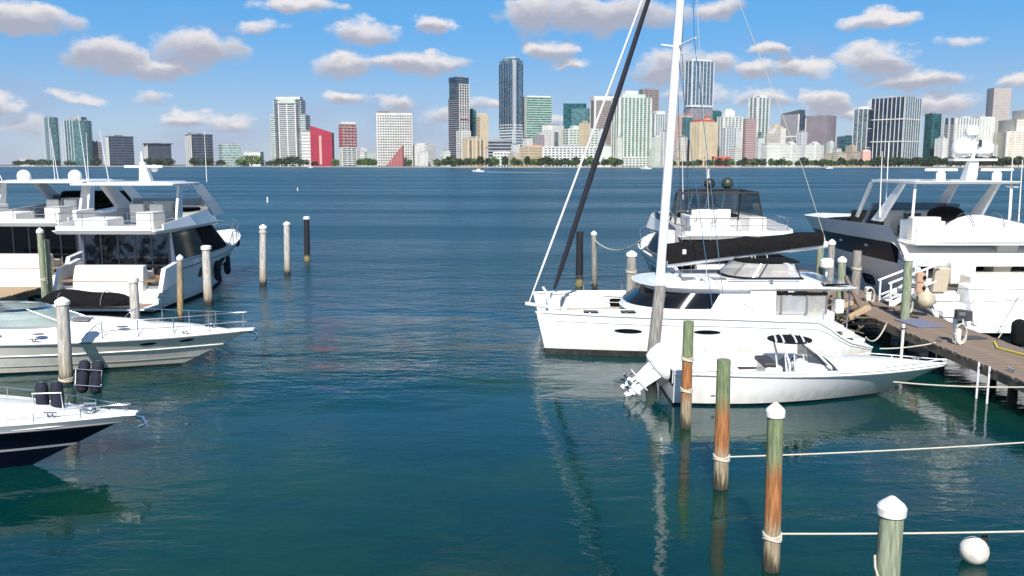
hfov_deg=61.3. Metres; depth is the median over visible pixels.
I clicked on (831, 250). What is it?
mooring piling
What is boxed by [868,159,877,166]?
shore tree
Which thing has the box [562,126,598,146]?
pale green block
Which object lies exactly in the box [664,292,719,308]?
saloon window
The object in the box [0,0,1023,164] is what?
sky
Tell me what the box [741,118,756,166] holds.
mauve block
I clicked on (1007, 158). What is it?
shore tree
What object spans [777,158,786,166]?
shore tree
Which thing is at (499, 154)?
white block
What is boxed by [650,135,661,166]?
apartment block
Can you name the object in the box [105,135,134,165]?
office slab
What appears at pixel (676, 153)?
building
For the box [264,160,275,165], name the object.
shore tree
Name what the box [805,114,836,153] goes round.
mauve tower
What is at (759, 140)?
apartment block
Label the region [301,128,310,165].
block
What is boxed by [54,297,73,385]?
mooring piling
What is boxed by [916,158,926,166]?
shore tree
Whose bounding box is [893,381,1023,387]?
mooring line
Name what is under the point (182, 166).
seawall
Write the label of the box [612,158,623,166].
shore tree
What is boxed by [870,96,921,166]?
finned tower
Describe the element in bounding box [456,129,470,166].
white block
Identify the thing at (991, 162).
shore tree
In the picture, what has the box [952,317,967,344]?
power pedestal
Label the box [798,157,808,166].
shore tree
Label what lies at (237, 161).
shore tree
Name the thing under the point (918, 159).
shore tree
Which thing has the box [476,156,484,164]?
shore tree
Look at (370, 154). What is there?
building
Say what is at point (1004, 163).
shore tree
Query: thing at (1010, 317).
mooring line
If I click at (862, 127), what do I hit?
curved tower
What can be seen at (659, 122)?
condominium tower
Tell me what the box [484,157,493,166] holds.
shore tree
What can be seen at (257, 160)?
shore tree
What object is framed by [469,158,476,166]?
shore tree
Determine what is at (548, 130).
white block
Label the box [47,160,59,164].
shore tree
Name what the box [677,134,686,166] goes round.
apartment block
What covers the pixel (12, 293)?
plank dock
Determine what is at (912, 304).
power pedestal
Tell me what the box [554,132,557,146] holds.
apartment block
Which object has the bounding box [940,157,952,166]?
shore tree
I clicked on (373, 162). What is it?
shore tree
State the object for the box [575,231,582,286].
mooring piling
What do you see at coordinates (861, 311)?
timber beam
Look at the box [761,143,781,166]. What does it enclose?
white block
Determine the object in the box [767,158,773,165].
shore tree
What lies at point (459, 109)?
dark tower
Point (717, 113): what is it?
dark block
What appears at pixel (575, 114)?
teal tower
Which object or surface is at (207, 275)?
mooring piling
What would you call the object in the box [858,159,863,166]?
shore tree
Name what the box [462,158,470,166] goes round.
shore tree
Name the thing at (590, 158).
shore tree
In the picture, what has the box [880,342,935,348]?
mooring line
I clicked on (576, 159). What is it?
shore tree
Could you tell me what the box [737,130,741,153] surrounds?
apartment block
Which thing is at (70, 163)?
shore tree
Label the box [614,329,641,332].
hull window
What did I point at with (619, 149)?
apartment block
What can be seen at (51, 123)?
glass tower
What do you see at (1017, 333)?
boat fender
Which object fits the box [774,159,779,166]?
shore tree
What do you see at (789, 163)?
shore tree
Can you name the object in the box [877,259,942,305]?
boarding stairs
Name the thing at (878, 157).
shore tree
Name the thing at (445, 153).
apartment block
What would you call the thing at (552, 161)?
shore tree
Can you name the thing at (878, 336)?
mooring line
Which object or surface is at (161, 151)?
office slab
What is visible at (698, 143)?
cream tower
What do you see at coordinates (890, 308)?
water hose
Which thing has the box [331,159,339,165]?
shore tree
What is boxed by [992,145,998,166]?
apartment block
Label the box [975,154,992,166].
building
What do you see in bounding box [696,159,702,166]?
shore tree
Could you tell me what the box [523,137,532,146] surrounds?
apartment block
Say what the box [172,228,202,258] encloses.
saloon window
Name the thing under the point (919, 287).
dock bulkhead light
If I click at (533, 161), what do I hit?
shore tree
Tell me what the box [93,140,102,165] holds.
slab block
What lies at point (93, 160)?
shore tree
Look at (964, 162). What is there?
shore tree
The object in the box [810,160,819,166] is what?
shore tree
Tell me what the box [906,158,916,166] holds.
shore tree
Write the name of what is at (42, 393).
fender rack
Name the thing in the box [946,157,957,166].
shore tree
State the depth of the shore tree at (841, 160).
1927.88 m
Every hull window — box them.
[198,266,202,276]
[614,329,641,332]
[695,330,720,333]
[846,266,851,276]
[862,273,875,284]
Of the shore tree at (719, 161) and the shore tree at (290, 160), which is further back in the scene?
the shore tree at (290, 160)
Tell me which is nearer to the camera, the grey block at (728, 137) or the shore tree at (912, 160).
the shore tree at (912, 160)
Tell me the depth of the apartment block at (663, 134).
2121.36 m
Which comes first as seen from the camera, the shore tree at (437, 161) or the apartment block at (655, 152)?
the shore tree at (437, 161)
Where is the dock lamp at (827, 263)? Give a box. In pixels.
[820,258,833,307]
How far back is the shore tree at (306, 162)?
2250.22 m
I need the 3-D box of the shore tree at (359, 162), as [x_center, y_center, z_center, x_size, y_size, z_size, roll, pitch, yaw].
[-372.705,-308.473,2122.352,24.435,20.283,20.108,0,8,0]
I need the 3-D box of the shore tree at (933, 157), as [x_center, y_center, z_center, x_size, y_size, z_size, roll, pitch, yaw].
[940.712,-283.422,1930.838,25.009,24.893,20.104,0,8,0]
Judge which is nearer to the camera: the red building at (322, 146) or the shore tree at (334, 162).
the shore tree at (334, 162)
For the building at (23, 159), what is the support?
on the shore
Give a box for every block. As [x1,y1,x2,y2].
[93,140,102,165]
[218,143,240,165]
[244,151,263,165]
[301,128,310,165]
[413,143,434,165]
[418,151,427,165]
[441,149,450,166]
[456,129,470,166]
[462,136,484,166]
[485,147,487,166]
[488,136,511,166]
[493,150,510,166]
[511,143,519,152]
[519,143,542,166]
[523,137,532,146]
[535,131,543,146]
[542,123,563,146]
[542,145,597,166]
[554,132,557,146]
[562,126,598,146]
[579,121,589,146]
[592,144,610,166]
[616,136,621,166]
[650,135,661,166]
[660,130,665,166]
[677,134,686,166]
[711,142,717,166]
[713,110,721,121]
[719,126,736,155]
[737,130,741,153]
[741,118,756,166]
[754,137,763,166]
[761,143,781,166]
[775,126,785,144]
[780,142,800,166]
[796,130,806,166]
[804,139,823,166]
[826,137,833,153]
[832,147,840,152]
[836,135,851,151]
[845,144,856,151]
[933,135,947,166]
[992,110,1023,166]
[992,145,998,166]
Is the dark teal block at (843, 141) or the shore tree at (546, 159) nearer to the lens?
the shore tree at (546, 159)
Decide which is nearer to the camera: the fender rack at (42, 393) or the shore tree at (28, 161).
the fender rack at (42, 393)
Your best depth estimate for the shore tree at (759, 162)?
1926.74 m
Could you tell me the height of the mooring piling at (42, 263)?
5.086 m
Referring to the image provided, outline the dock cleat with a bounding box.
[1007,366,1014,372]
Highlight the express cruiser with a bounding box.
[0,301,258,374]
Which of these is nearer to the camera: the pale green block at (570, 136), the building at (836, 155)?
the building at (836, 155)
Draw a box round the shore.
[0,165,931,166]
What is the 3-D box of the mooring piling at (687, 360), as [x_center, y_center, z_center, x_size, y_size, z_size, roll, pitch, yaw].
[4.397,2.776,21.791,0.332,3.935,0.331,0,8,0]
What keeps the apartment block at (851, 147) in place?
on the shore
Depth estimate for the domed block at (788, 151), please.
2024.89 m
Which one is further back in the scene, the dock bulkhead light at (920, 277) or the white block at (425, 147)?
the white block at (425, 147)
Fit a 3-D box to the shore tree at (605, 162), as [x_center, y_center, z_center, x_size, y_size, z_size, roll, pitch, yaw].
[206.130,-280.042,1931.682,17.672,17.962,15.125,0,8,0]
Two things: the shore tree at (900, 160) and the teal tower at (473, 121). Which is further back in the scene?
the teal tower at (473, 121)
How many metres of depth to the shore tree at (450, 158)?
1925.20 m
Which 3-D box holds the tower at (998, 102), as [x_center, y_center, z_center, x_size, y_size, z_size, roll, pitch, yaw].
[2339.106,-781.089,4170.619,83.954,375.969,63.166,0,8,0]
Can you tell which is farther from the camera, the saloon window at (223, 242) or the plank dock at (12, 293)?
the saloon window at (223, 242)
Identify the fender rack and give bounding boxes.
[31,381,64,408]
[73,359,103,396]
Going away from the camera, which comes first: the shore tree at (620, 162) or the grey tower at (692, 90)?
the shore tree at (620, 162)
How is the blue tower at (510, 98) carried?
on the shore
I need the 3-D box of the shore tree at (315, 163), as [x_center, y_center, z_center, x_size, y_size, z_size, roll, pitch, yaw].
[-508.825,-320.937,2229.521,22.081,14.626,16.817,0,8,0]
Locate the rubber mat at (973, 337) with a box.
[961,335,987,339]
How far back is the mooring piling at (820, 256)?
39.13 m
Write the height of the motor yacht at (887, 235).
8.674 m
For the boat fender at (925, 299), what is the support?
hanging from the motor yacht at (887, 235)
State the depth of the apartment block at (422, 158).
2461.84 m
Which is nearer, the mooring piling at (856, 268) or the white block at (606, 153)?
the mooring piling at (856, 268)
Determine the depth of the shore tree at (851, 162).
1926.76 m
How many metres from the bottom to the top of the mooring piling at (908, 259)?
4.607 m
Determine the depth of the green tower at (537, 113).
2148.68 m
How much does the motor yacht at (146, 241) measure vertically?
9.301 m
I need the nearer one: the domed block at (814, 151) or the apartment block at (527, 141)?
the domed block at (814, 151)
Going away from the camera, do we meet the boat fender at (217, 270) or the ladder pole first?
the ladder pole
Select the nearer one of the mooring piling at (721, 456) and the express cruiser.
the mooring piling at (721, 456)
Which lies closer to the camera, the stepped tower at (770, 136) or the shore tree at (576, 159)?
the shore tree at (576, 159)
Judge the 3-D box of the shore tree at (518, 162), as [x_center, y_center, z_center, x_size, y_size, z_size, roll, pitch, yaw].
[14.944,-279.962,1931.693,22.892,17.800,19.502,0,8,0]
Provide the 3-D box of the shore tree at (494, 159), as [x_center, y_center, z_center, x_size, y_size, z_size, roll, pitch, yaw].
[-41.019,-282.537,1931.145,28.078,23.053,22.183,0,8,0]
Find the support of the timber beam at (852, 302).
on the driftwood heap
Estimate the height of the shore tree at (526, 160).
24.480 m
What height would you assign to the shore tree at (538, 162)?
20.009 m
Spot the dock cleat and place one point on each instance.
(1011, 370)
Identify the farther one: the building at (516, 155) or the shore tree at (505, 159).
the building at (516, 155)
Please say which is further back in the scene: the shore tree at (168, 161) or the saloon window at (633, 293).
the shore tree at (168, 161)
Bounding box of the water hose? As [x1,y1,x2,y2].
[868,300,918,317]
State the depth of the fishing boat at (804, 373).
24.27 m
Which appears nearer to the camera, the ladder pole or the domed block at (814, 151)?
the ladder pole
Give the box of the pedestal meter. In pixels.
[954,309,966,318]
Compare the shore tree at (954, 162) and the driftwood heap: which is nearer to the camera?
the driftwood heap
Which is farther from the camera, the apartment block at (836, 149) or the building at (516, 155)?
the apartment block at (836, 149)
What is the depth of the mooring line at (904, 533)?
14.22 m
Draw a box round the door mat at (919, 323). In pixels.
[894,319,944,327]
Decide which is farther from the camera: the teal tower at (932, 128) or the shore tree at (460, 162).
the teal tower at (932, 128)
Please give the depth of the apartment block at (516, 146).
2088.63 m
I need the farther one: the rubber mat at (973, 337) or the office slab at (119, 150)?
the office slab at (119, 150)
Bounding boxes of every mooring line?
[595,239,641,250]
[730,442,1023,457]
[782,530,1023,534]
[865,322,886,341]
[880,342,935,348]
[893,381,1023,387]
[950,288,1023,289]
[998,295,1019,337]
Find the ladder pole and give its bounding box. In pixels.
[900,324,907,357]
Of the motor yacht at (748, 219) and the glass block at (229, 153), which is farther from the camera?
the glass block at (229, 153)
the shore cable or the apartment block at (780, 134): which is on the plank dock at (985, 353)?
the shore cable
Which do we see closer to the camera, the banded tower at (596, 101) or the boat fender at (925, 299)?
the boat fender at (925, 299)
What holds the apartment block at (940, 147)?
on the shore
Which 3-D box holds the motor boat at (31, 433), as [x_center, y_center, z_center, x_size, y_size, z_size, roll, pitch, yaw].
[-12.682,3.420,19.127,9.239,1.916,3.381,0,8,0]
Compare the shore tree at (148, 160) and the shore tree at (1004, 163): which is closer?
the shore tree at (1004, 163)
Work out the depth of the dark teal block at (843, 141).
2869.23 m
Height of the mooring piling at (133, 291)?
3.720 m
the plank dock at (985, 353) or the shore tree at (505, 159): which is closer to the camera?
the plank dock at (985, 353)
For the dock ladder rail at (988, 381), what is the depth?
24.00 m
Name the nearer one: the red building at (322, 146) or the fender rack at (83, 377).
the fender rack at (83, 377)
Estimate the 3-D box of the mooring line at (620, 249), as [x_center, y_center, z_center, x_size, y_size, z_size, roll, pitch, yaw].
[5.176,-2.243,42.823,0.060,0.879,6.622,-2,8,-13]
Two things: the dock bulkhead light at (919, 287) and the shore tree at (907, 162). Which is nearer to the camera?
the dock bulkhead light at (919, 287)
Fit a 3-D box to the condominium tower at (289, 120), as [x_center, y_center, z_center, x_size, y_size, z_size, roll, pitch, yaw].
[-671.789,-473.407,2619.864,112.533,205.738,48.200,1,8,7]
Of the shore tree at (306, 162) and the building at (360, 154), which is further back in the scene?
the shore tree at (306, 162)
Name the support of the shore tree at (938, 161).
on the shore
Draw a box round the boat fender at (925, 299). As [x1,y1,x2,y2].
[915,275,935,308]
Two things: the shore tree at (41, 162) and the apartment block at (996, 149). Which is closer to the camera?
the apartment block at (996, 149)
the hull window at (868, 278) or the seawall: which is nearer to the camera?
the hull window at (868, 278)
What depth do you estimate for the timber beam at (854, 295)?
32.62 m
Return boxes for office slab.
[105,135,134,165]
[142,143,172,165]
[185,132,213,165]
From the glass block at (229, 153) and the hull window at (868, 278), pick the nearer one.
the hull window at (868, 278)
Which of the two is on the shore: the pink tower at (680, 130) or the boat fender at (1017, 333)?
the pink tower at (680, 130)
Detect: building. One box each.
[19,157,33,165]
[310,126,334,165]
[357,149,366,165]
[364,151,376,165]
[387,145,403,165]
[509,149,519,166]
[673,149,683,166]
[729,144,741,166]
[824,152,846,166]
[842,151,861,166]
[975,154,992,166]
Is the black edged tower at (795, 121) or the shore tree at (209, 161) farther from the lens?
the shore tree at (209, 161)
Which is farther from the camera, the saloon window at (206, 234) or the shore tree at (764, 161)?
the shore tree at (764, 161)
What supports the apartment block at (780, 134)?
on the shore
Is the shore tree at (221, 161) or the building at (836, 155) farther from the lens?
the shore tree at (221, 161)
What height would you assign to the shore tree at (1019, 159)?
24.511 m
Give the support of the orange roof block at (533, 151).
on the shore
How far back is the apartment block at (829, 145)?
2113.47 m
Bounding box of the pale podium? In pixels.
[860,146,870,166]
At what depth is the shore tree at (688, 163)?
1927.26 m
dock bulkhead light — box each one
[912,272,926,281]
[912,282,925,291]
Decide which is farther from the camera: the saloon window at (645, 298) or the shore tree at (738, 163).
the shore tree at (738, 163)
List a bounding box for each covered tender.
[41,289,129,306]
[943,212,1023,227]
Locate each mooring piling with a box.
[36,228,47,297]
[44,240,53,293]
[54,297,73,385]
[127,277,140,318]
[176,254,183,320]
[201,245,212,304]
[259,224,266,285]
[283,221,290,274]
[303,216,309,260]
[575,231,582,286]
[591,231,596,288]
[626,250,636,292]
[646,285,665,362]
[680,320,693,428]
[713,358,730,489]
[762,402,785,572]
[814,238,824,305]
[826,239,835,310]
[835,256,846,323]
[851,250,861,294]
[874,495,906,575]
[898,254,913,346]
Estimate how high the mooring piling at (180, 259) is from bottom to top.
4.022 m
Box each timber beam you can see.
[844,276,861,308]
[844,299,855,307]
[846,305,870,319]
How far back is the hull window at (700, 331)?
29.45 m
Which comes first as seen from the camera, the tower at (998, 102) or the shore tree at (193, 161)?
the shore tree at (193, 161)
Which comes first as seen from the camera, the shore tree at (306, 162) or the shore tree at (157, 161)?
the shore tree at (306, 162)
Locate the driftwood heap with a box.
[817,295,880,333]
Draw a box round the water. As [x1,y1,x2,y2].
[0,167,1023,575]
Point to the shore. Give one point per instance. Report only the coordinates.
(336, 165)
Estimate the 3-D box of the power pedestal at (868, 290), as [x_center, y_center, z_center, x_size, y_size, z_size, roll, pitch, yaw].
[14.750,0.299,35.718,0.402,0.691,0.388,0,8,0]
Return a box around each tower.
[43,115,61,165]
[61,117,94,165]
[270,97,310,165]
[339,122,356,165]
[376,110,412,165]
[448,75,469,166]
[470,109,475,136]
[476,113,488,148]
[499,57,522,146]
[523,95,551,144]
[563,103,589,128]
[590,95,613,145]
[611,91,651,166]
[639,88,658,113]
[651,111,666,136]
[674,111,692,165]
[683,53,714,119]
[689,117,716,166]
[717,109,742,165]
[748,94,769,142]
[766,124,779,142]
[780,110,804,143]
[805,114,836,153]
[852,106,872,151]
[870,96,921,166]
[922,111,941,165]
[941,116,994,166]
[985,88,1011,131]
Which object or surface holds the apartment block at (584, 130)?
on the shore
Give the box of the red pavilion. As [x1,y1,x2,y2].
[712,156,730,166]
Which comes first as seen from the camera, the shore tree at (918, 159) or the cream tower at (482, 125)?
the shore tree at (918, 159)
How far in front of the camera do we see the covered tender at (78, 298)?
37.11 m
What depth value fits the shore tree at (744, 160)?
1927.67 m
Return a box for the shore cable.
[993,341,1023,354]
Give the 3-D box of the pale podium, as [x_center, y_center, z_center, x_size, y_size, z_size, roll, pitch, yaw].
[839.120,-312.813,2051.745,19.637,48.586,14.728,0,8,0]
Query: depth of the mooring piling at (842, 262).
33.75 m
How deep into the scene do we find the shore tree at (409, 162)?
2004.12 m
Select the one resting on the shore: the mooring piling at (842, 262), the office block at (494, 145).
the office block at (494, 145)
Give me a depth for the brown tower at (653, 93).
2273.80 m
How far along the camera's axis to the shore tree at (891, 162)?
1926.11 m
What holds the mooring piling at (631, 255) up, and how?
in the water
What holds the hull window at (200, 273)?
in the motor yacht at (146, 241)
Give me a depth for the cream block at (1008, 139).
2095.30 m
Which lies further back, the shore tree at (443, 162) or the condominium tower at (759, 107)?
the condominium tower at (759, 107)
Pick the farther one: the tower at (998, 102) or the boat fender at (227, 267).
the tower at (998, 102)
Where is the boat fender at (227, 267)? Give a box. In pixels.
[224,255,230,274]
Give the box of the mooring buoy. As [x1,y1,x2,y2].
[958,534,989,564]
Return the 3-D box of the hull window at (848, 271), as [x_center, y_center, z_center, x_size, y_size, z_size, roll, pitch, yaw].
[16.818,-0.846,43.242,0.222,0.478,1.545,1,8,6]
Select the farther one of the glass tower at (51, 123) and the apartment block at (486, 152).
the glass tower at (51, 123)
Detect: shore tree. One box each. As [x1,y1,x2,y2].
[12,160,23,164]
[22,159,36,165]
[34,159,49,165]
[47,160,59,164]
[63,160,76,165]
[89,158,101,164]
[140,157,153,164]
[152,158,161,164]
[161,158,175,165]
[189,158,200,165]
[201,157,214,164]
[215,159,225,164]
[235,158,245,165]
[239,155,264,165]
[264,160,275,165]
[272,157,288,165]
[282,156,300,165]
[296,159,309,165]
[311,161,318,165]
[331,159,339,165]
[356,159,362,166]
[363,158,371,164]
[369,159,377,166]
[407,159,412,166]
[433,158,440,166]
[441,159,448,166]
[445,156,454,166]
[449,157,459,166]
[456,158,463,165]
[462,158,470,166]
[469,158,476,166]
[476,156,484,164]
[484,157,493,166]
[490,156,499,166]
[501,155,508,164]
[510,157,517,165]
[515,159,522,166]
[523,156,530,166]
[530,158,537,166]
[536,158,544,166]
[542,156,552,166]
[548,158,555,164]
[553,159,561,166]
[561,158,570,166]
[571,157,578,166]
[582,159,587,166]
[586,156,593,166]
[600,159,607,166]
[606,156,615,164]
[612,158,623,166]
[684,161,692,165]
[691,160,698,166]
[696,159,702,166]
[714,158,722,166]
[728,159,734,166]
[735,160,743,165]
[740,157,747,166]
[748,158,757,166]
[752,158,762,166]
[760,159,766,166]
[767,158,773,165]
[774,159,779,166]
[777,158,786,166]
[784,160,792,165]
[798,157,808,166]
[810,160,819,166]
[818,159,828,166]
[830,161,840,166]
[837,157,846,166]
[848,159,858,165]
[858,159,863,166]
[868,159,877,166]
[873,155,882,166]
[879,157,889,164]
[886,157,893,166]
[894,157,904,166]
[902,158,911,166]
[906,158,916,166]
[913,157,921,166]
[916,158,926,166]
[922,157,934,166]
[929,156,938,166]
[934,157,943,166]
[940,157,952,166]
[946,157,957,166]
[956,157,966,166]
[988,156,997,166]
[991,157,1001,166]
[997,159,1010,166]
[1001,156,1011,166]
[1013,156,1023,166]
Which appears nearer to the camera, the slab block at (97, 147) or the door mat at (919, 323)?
the door mat at (919, 323)
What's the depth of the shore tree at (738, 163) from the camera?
1929.11 m
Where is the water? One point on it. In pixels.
(394, 389)
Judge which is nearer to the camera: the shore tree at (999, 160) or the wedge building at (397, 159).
the shore tree at (999, 160)
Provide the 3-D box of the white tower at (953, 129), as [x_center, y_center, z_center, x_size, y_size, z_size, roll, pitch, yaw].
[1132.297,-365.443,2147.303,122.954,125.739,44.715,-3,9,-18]
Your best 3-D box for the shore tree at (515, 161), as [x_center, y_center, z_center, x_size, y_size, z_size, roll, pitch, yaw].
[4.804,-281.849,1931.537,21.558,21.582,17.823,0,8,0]
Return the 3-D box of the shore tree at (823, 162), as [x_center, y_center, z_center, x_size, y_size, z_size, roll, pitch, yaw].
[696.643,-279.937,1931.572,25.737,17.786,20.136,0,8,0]
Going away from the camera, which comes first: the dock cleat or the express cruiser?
the dock cleat
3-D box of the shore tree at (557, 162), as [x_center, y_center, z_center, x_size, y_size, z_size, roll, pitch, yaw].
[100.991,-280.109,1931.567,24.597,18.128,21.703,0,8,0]
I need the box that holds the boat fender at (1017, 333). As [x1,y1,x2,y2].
[1010,319,1023,346]
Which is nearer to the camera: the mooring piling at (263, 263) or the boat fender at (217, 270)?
the boat fender at (217, 270)
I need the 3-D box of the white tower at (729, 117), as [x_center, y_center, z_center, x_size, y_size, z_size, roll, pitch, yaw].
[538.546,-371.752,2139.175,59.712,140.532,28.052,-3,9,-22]
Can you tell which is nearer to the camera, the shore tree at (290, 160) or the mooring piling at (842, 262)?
the mooring piling at (842, 262)
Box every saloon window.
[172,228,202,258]
[195,225,224,250]
[209,225,226,245]
[623,284,646,301]
[630,288,668,306]
[646,234,657,253]
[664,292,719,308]
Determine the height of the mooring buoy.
0.505 m
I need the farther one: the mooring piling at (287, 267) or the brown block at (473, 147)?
the brown block at (473, 147)
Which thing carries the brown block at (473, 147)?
on the shore
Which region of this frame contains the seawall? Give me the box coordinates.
[0,166,354,166]
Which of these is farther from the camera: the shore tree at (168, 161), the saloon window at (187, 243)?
the shore tree at (168, 161)
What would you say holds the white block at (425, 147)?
on the shore
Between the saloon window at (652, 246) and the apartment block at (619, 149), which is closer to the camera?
the saloon window at (652, 246)
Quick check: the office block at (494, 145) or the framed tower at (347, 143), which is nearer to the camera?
the office block at (494, 145)
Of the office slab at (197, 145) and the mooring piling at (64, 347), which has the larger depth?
the office slab at (197, 145)
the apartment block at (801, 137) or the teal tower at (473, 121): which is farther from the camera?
the teal tower at (473, 121)
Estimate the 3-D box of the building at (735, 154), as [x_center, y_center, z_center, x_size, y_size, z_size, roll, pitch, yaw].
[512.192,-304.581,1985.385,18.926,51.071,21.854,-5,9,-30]
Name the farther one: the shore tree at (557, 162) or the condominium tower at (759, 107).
the condominium tower at (759, 107)
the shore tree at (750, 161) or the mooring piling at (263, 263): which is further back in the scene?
the shore tree at (750, 161)
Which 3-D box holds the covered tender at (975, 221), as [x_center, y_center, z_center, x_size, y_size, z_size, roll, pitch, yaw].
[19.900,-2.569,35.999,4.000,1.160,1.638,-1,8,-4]
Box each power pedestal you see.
[864,286,874,301]
[901,291,913,312]
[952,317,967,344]
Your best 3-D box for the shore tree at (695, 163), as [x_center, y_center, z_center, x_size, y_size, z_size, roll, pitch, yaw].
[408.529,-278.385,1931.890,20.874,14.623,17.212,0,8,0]
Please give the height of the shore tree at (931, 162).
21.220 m
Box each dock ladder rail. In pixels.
[975,362,982,397]
[986,367,993,403]
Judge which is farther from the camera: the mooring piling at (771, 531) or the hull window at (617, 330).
the hull window at (617, 330)
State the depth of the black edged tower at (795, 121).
2151.42 m
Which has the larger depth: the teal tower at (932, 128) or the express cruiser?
the teal tower at (932, 128)
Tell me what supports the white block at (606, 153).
on the shore
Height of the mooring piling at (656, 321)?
4.091 m
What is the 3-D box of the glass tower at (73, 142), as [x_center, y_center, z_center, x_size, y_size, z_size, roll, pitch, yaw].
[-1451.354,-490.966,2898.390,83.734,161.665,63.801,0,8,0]
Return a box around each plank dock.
[0,287,40,301]
[794,270,1023,408]
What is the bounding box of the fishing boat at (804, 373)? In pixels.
[620,333,946,405]
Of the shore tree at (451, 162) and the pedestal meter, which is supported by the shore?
the shore tree at (451, 162)
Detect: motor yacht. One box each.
[0,130,141,295]
[52,117,240,312]
[638,151,793,295]
[804,125,1023,333]
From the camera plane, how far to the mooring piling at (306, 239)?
59.25 m
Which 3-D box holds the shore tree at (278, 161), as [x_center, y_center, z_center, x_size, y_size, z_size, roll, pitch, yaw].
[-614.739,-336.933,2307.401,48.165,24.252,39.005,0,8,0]
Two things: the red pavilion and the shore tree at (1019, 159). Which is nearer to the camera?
the shore tree at (1019, 159)
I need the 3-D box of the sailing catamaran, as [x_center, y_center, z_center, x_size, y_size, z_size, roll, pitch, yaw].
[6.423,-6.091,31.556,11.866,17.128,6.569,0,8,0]
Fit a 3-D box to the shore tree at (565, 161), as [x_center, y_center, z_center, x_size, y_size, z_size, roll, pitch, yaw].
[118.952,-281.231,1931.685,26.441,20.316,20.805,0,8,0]
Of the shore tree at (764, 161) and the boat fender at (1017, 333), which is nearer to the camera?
the boat fender at (1017, 333)
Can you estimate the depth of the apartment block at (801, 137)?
2116.47 m
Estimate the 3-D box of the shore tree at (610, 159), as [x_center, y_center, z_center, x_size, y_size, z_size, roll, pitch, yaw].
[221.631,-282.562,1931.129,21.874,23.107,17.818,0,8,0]
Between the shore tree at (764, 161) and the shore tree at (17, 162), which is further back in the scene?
the shore tree at (17, 162)
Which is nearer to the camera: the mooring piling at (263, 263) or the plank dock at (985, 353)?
the plank dock at (985, 353)
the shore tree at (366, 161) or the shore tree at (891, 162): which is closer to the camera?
the shore tree at (891, 162)
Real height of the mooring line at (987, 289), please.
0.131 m
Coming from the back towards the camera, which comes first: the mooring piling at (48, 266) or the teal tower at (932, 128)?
the teal tower at (932, 128)
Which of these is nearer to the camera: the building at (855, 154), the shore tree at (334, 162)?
the building at (855, 154)
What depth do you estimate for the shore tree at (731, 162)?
1927.16 m
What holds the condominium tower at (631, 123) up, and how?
on the shore
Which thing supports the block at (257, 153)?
on the shore
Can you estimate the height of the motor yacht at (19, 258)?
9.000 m
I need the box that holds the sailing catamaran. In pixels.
[525,0,872,356]
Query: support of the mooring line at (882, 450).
attached to the mooring piling at (721, 456)
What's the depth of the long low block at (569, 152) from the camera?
2013.37 m
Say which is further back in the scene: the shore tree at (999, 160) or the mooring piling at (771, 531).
the shore tree at (999, 160)
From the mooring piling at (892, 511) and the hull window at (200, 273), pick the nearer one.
the mooring piling at (892, 511)
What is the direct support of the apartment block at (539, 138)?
on the shore
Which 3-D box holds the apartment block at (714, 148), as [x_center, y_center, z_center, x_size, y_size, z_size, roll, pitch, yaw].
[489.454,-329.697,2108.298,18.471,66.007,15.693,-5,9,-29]
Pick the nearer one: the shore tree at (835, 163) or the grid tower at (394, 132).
the shore tree at (835, 163)
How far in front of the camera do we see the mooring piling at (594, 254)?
46.05 m
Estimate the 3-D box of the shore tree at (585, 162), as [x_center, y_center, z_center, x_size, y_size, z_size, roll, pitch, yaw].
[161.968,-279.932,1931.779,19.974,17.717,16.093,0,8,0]
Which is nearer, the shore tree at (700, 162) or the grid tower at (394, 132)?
the shore tree at (700, 162)
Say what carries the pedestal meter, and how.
on the power pedestal at (957, 324)
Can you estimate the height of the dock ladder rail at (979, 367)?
1.450 m
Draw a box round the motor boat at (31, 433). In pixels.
[0,386,146,467]
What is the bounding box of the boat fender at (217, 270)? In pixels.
[214,260,220,280]

